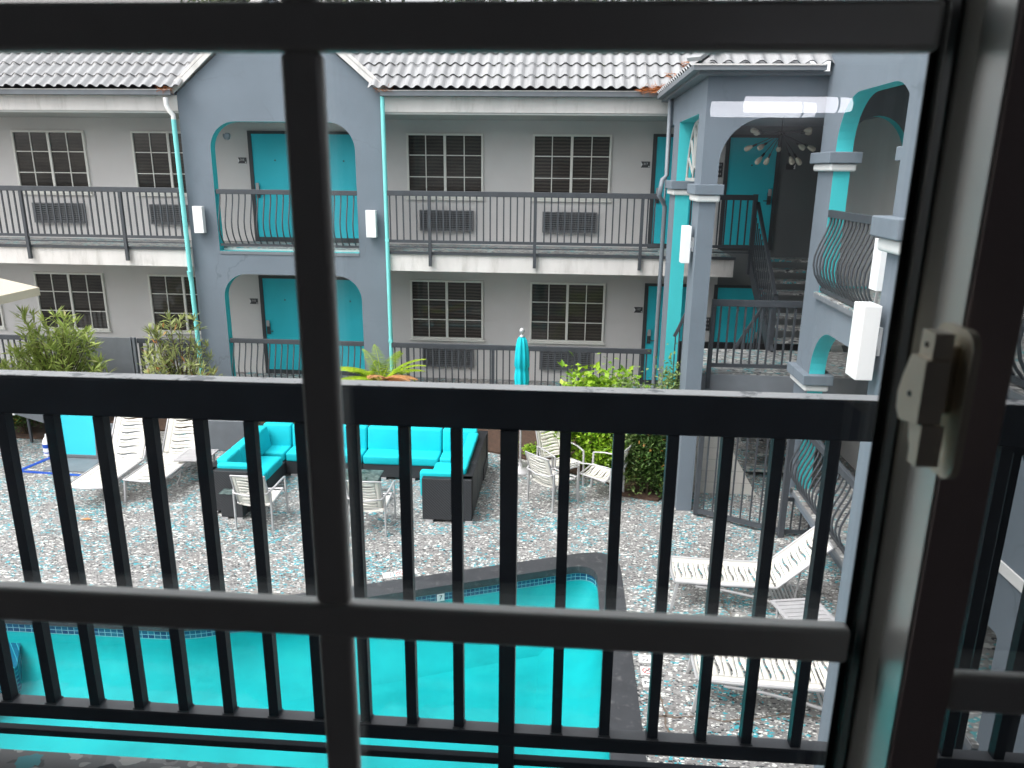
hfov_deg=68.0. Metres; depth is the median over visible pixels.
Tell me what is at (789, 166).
room sign
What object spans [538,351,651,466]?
broadleaf shrub
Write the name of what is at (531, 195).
balcony railing
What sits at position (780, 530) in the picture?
pool gate
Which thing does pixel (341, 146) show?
door
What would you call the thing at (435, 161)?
window
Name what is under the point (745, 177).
door
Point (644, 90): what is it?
fallen needles
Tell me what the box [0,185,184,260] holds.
balcony railing
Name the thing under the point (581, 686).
pool basin
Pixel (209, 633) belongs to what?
pool tile band
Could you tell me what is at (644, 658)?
depth marker tile
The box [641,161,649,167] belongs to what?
room sign
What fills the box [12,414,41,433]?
conifer shrub
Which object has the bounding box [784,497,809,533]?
underfloor grille
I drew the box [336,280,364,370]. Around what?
door
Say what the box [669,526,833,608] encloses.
sun lounger
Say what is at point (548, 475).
patio chair
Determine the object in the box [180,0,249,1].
conifer tree
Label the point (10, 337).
walkway railing
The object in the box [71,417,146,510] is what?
sun lounger
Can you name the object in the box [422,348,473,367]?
air conditioner
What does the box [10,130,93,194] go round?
window
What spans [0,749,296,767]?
motel wing
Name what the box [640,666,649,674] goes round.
depth marker tile
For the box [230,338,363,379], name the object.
balcony railing
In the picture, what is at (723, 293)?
door
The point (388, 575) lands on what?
depth marker tile
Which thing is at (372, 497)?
patio chair
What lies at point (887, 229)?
porch column
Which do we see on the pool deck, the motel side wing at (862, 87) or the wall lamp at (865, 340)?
the motel side wing at (862, 87)
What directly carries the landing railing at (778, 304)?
attached to the staircase at (750, 379)
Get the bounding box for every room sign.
[238,157,246,162]
[249,298,257,303]
[634,307,642,312]
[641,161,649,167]
[786,163,795,169]
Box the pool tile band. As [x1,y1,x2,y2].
[5,573,597,639]
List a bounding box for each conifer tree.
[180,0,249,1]
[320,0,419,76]
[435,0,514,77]
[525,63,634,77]
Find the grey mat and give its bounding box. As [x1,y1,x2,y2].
[44,458,98,472]
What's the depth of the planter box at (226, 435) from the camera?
14.10 m
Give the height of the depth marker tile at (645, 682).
0.008 m
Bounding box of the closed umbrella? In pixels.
[514,328,534,474]
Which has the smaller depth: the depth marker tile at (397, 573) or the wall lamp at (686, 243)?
the depth marker tile at (397, 573)
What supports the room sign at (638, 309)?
attached to the motel wing at (582, 128)
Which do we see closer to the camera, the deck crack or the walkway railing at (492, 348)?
the deck crack
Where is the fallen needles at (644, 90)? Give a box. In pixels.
[635,83,662,94]
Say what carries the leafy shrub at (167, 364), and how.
on the planting soil
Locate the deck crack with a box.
[659,600,819,731]
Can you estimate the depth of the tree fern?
14.40 m
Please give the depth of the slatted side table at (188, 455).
12.76 m
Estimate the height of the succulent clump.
0.306 m
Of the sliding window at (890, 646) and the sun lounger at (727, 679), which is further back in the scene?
the sun lounger at (727, 679)
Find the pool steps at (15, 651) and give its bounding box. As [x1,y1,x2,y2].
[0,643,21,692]
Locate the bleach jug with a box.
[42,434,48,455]
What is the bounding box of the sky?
[349,0,830,77]
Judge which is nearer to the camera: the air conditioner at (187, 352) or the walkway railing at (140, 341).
the walkway railing at (140, 341)
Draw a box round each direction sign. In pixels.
[706,317,709,330]
[718,162,722,176]
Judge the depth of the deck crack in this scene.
7.40 m
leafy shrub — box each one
[0,306,116,372]
[137,310,225,427]
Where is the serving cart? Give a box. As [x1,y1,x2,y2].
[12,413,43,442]
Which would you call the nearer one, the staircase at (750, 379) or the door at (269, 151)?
the staircase at (750, 379)
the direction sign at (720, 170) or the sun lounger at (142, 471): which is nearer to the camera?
the sun lounger at (142, 471)
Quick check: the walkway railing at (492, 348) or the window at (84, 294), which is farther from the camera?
the window at (84, 294)
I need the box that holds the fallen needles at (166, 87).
[157,84,173,94]
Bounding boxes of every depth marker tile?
[382,572,393,578]
[394,570,401,576]
[437,594,444,601]
[638,654,650,662]
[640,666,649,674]
[642,678,649,687]
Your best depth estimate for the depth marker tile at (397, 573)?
9.95 m
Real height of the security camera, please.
0.130 m
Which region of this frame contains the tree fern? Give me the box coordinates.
[341,344,425,381]
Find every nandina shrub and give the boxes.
[605,343,680,494]
[623,434,666,496]
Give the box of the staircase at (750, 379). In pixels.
[672,194,868,494]
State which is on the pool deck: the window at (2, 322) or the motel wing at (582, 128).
the motel wing at (582, 128)
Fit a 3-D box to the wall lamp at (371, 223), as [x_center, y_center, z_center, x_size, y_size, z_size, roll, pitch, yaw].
[-2.797,-3.198,15.149,0.200,0.530,0.170,2,16,4]
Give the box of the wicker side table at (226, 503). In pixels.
[218,489,247,519]
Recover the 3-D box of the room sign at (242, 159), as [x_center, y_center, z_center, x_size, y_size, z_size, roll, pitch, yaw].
[-5.912,-4.901,16.648,0.190,0.125,0.016,2,16,4]
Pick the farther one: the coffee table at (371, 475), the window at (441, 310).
the window at (441, 310)
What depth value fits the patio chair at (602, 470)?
12.28 m
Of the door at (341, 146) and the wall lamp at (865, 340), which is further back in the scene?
the door at (341, 146)
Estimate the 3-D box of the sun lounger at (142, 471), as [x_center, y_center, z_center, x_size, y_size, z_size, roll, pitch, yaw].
[-5.735,1.139,12.623,0.654,1.074,1.665,2,16,4]
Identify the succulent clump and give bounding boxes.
[521,442,555,455]
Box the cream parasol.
[0,278,39,304]
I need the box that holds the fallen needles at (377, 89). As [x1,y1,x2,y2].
[371,86,393,92]
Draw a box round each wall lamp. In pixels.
[192,206,206,232]
[365,210,377,237]
[679,225,693,262]
[845,301,882,380]
[869,238,886,290]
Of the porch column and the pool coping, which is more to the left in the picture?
the pool coping
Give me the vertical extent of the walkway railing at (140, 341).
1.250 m
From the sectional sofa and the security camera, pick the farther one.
the security camera
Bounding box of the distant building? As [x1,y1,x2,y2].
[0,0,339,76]
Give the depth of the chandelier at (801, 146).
12.30 m
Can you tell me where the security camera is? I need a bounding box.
[223,133,230,139]
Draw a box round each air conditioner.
[32,202,85,222]
[149,204,189,224]
[169,342,203,359]
[419,210,473,230]
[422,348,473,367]
[539,351,591,370]
[542,212,596,232]
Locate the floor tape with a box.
[22,457,80,475]
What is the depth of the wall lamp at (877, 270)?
7.89 m
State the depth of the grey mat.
13.44 m
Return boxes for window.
[0,0,1023,767]
[0,304,6,329]
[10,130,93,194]
[33,272,111,331]
[130,131,186,196]
[147,274,200,334]
[406,133,484,200]
[410,279,484,341]
[528,282,605,344]
[532,134,611,201]
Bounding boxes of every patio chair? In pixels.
[229,475,288,530]
[347,480,395,536]
[525,451,579,512]
[535,431,584,492]
[575,445,631,504]
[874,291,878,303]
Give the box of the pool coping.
[4,552,646,761]
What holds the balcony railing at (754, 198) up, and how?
attached to the staircase at (750, 379)
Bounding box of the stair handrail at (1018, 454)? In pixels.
[954,447,1023,751]
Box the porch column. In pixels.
[814,53,928,767]
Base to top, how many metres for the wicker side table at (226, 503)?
0.415 m
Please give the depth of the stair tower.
11.36 m
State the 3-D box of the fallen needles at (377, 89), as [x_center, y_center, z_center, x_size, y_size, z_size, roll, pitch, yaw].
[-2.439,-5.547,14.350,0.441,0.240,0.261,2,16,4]
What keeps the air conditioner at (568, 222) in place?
attached to the motel wing at (582, 128)
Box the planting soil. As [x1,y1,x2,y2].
[15,417,662,501]
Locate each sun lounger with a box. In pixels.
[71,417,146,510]
[122,419,196,501]
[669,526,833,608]
[686,655,828,712]
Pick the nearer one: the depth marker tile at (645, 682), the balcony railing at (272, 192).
the depth marker tile at (645, 682)
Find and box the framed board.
[60,415,97,458]
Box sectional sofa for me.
[212,422,487,523]
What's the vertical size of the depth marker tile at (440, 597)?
0.098 m
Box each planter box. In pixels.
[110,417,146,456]
[208,420,260,450]
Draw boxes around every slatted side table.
[174,449,218,484]
[770,598,834,660]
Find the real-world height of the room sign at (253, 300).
0.125 m
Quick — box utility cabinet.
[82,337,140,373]
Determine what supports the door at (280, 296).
in the motel wing at (582, 128)
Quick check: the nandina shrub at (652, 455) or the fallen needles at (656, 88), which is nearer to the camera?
the nandina shrub at (652, 455)
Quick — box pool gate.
[693,436,794,537]
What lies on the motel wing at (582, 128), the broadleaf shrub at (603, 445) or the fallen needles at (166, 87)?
the fallen needles at (166, 87)
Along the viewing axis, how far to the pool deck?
10.74 m
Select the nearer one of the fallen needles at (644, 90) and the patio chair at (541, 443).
the patio chair at (541, 443)
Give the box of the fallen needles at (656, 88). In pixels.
[647,80,663,89]
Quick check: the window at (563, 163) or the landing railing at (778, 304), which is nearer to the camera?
the landing railing at (778, 304)
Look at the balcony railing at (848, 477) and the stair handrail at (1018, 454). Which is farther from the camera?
the balcony railing at (848, 477)
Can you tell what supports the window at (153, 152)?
in the motel wing at (582, 128)
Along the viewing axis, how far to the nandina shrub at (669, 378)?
12.24 m
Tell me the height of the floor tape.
0.003 m
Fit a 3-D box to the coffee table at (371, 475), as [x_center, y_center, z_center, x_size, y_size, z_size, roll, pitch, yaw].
[-2.472,1.642,12.153,0.740,0.365,0.560,2,16,4]
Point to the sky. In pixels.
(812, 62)
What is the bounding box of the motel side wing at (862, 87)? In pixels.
[782,54,1023,752]
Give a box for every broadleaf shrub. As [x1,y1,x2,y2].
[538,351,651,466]
[571,432,630,477]
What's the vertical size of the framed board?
1.162 m
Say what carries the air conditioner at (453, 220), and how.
attached to the motel wing at (582, 128)
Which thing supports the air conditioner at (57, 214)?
attached to the motel wing at (582, 128)
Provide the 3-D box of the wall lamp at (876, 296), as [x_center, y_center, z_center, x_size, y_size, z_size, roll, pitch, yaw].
[4.766,-1.282,8.823,0.739,0.907,0.636,-1,16,-6]
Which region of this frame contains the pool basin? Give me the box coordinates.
[0,580,609,767]
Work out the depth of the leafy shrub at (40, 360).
14.85 m
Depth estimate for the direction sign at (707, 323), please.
16.88 m
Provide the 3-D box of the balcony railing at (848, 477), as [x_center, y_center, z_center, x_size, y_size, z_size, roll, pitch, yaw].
[3.955,1.330,9.746,0.202,0.940,2.170,2,16,4]
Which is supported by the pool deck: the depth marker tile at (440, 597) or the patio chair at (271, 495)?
the patio chair at (271, 495)
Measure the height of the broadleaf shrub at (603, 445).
1.262 m
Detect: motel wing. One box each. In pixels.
[0,0,822,388]
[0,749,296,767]
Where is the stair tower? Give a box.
[651,54,901,510]
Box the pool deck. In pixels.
[0,431,962,767]
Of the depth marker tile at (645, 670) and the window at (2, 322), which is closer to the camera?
the depth marker tile at (645, 670)
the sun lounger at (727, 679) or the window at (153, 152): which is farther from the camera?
the window at (153, 152)
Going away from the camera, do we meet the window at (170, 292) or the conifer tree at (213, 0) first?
the window at (170, 292)
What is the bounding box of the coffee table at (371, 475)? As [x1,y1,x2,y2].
[346,469,383,502]
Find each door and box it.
[251,134,292,236]
[262,278,301,369]
[329,134,358,237]
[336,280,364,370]
[643,286,686,379]
[651,137,694,243]
[714,288,761,342]
[722,138,777,244]
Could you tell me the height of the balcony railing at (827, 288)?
1.060 m
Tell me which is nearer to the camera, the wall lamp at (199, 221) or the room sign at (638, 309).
the wall lamp at (199, 221)
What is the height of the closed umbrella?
2.560 m
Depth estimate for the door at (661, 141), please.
16.16 m
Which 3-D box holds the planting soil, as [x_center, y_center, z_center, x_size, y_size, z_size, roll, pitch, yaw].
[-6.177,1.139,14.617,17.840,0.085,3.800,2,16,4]
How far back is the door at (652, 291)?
16.96 m
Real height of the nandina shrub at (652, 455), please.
1.744 m
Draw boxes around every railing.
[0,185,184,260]
[0,334,84,371]
[0,370,1023,767]
[137,338,195,374]
[216,189,358,247]
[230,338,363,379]
[387,190,657,270]
[391,342,651,386]
[689,195,757,274]
[705,299,802,387]
[789,440,854,553]
[812,210,878,306]
[1010,321,1023,387]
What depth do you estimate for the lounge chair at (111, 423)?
13.81 m
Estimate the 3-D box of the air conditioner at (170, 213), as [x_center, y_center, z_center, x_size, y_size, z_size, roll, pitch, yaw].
[-7.528,-3.799,17.036,1.180,0.440,0.090,2,16,4]
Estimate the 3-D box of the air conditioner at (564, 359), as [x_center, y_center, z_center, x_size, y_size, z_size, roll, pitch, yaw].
[1.216,-0.538,17.305,1.180,0.440,0.090,2,16,4]
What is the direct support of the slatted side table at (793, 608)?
on the pool deck
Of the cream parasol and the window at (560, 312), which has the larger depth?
the window at (560, 312)
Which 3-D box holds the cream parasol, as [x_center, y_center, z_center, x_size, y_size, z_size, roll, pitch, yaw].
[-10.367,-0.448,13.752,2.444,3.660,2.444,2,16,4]
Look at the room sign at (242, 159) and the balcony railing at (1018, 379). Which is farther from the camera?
the room sign at (242, 159)
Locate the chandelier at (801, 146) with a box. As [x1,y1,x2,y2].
[744,118,815,164]
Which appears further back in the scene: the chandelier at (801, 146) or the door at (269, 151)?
the door at (269, 151)
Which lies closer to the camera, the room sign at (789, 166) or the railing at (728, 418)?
the railing at (728, 418)

